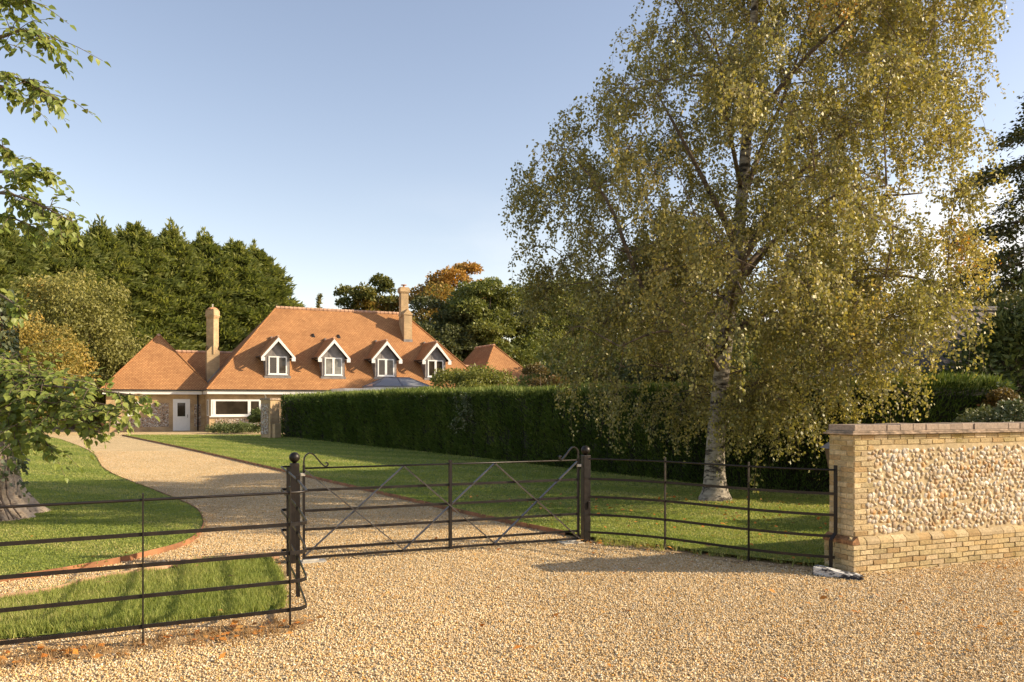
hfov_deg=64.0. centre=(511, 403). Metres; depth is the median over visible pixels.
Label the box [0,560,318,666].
soil
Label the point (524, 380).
bush
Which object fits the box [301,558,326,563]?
gate motor box
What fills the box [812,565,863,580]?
stone slab
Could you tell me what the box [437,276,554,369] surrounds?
oak tree
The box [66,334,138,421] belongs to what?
olive bush
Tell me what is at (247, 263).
conifer tree
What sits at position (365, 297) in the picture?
oak tree
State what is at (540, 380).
russet shrub
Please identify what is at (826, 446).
wall lantern
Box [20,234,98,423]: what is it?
conifer tree
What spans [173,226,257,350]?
conifer tree
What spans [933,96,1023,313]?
beech tree
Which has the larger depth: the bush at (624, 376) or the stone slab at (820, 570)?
the bush at (624, 376)
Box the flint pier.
[260,398,280,437]
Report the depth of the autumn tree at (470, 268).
98.67 m
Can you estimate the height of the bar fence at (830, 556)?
1.360 m
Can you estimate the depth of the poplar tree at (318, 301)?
117.87 m
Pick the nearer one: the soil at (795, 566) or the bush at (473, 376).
the soil at (795, 566)
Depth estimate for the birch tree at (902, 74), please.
14.83 m
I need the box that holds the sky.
[0,0,1023,340]
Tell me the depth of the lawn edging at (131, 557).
10.41 m
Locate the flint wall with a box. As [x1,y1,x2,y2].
[823,422,1023,573]
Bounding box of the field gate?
[300,446,580,558]
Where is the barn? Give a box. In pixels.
[810,306,1014,389]
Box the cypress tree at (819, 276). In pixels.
[788,205,859,370]
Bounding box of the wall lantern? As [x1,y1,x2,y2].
[820,442,829,467]
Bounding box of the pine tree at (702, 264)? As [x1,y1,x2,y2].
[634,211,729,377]
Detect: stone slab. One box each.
[559,540,583,544]
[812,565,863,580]
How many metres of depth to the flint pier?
45.58 m
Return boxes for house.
[100,284,533,431]
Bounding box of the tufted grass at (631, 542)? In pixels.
[592,534,828,566]
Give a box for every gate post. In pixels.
[289,452,299,563]
[581,446,590,541]
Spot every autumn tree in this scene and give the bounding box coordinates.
[394,265,480,338]
[452,260,514,347]
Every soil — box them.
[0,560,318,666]
[591,540,813,569]
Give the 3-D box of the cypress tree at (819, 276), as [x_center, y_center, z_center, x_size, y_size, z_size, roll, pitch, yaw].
[19.006,-5.133,49.955,5.637,14.467,5.225,0,0,0]
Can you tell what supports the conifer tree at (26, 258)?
on the ground
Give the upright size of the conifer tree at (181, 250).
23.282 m
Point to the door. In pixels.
(181, 407)
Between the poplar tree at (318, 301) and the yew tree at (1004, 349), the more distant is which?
the poplar tree at (318, 301)
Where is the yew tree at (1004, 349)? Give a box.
[909,263,1023,420]
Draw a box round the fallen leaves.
[0,490,1023,679]
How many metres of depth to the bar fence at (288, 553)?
6.83 m
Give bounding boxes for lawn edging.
[0,440,203,582]
[0,552,278,597]
[122,435,564,534]
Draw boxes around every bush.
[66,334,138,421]
[429,362,517,388]
[515,336,648,387]
[607,330,747,384]
[698,327,837,382]
[951,396,1023,422]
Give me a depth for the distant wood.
123.63 m
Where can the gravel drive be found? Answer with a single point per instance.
(120, 443)
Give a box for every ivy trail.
[445,391,476,432]
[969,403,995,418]
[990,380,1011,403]
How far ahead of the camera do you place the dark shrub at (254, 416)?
51.17 m
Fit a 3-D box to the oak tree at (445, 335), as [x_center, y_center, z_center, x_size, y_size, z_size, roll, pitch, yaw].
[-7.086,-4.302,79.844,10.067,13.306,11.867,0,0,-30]
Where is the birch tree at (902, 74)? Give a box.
[498,0,1017,500]
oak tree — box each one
[333,272,398,311]
[408,292,478,361]
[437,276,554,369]
[509,273,611,362]
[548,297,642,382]
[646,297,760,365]
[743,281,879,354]
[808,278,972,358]
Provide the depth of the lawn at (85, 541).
13.65 m
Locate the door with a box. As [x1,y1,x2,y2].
[173,399,189,430]
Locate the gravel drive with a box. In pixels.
[0,427,1023,681]
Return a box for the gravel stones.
[0,451,1023,681]
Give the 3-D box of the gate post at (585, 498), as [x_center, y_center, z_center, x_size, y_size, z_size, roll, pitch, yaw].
[1.060,1.381,11.795,0.137,1.538,0.137,0,0,0]
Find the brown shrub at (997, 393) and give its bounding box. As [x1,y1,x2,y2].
[976,386,1023,421]
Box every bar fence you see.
[0,466,307,645]
[588,457,837,567]
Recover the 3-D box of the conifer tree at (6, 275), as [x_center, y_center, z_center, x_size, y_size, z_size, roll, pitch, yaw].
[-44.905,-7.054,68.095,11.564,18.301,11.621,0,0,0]
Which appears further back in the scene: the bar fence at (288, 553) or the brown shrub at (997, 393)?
the brown shrub at (997, 393)
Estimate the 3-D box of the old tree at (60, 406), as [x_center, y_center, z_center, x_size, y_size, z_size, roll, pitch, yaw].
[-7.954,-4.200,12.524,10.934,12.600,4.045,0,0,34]
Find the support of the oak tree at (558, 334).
on the ground
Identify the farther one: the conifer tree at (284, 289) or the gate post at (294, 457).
the conifer tree at (284, 289)
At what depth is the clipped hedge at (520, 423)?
24.67 m
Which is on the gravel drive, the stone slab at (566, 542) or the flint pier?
the stone slab at (566, 542)
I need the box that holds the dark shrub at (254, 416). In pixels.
[247,407,282,432]
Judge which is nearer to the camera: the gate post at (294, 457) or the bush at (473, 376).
the gate post at (294, 457)
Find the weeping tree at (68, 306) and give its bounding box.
[0,265,152,429]
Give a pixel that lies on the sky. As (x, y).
(354, 141)
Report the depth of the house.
60.31 m
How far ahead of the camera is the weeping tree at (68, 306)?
61.00 m
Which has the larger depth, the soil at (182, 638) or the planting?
the planting
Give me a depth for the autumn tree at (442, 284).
95.56 m
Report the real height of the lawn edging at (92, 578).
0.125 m
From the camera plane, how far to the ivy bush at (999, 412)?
12.87 m
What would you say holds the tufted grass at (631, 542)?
on the soil at (795, 566)
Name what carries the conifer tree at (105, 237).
on the ground
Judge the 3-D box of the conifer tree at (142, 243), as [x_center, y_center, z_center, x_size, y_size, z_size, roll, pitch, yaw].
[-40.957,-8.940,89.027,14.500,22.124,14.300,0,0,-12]
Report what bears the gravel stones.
on the gravel drive
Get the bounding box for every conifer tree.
[0,224,74,391]
[0,241,24,317]
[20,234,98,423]
[47,213,137,397]
[82,214,169,350]
[112,219,203,349]
[141,217,233,350]
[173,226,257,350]
[208,236,288,340]
[244,238,305,329]
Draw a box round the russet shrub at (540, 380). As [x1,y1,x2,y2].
[521,362,568,387]
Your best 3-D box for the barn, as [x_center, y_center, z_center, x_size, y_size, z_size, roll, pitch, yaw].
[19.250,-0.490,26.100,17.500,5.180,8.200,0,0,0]
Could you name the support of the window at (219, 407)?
in the house
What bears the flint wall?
on the gravel drive
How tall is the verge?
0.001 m
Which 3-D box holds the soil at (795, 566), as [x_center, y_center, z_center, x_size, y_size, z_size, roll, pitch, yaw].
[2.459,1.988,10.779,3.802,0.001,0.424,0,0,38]
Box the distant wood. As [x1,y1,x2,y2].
[890,271,1023,323]
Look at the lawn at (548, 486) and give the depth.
17.57 m
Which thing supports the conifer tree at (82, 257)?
on the ground
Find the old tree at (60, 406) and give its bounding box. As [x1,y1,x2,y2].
[0,0,159,521]
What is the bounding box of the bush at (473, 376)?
[429,362,517,388]
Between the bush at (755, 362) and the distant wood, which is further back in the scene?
the distant wood
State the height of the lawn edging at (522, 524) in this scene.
0.115 m
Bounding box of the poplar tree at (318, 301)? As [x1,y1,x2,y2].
[315,293,322,307]
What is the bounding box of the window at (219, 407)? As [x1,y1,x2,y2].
[209,399,260,416]
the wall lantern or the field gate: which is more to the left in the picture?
the field gate
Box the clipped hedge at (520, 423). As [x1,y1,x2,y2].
[279,368,1016,491]
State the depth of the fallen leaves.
7.25 m
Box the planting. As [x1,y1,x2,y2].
[204,420,260,432]
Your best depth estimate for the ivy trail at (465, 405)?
29.39 m
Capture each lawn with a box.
[0,437,202,574]
[127,435,829,562]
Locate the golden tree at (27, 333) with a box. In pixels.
[0,310,99,424]
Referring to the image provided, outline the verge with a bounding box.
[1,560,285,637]

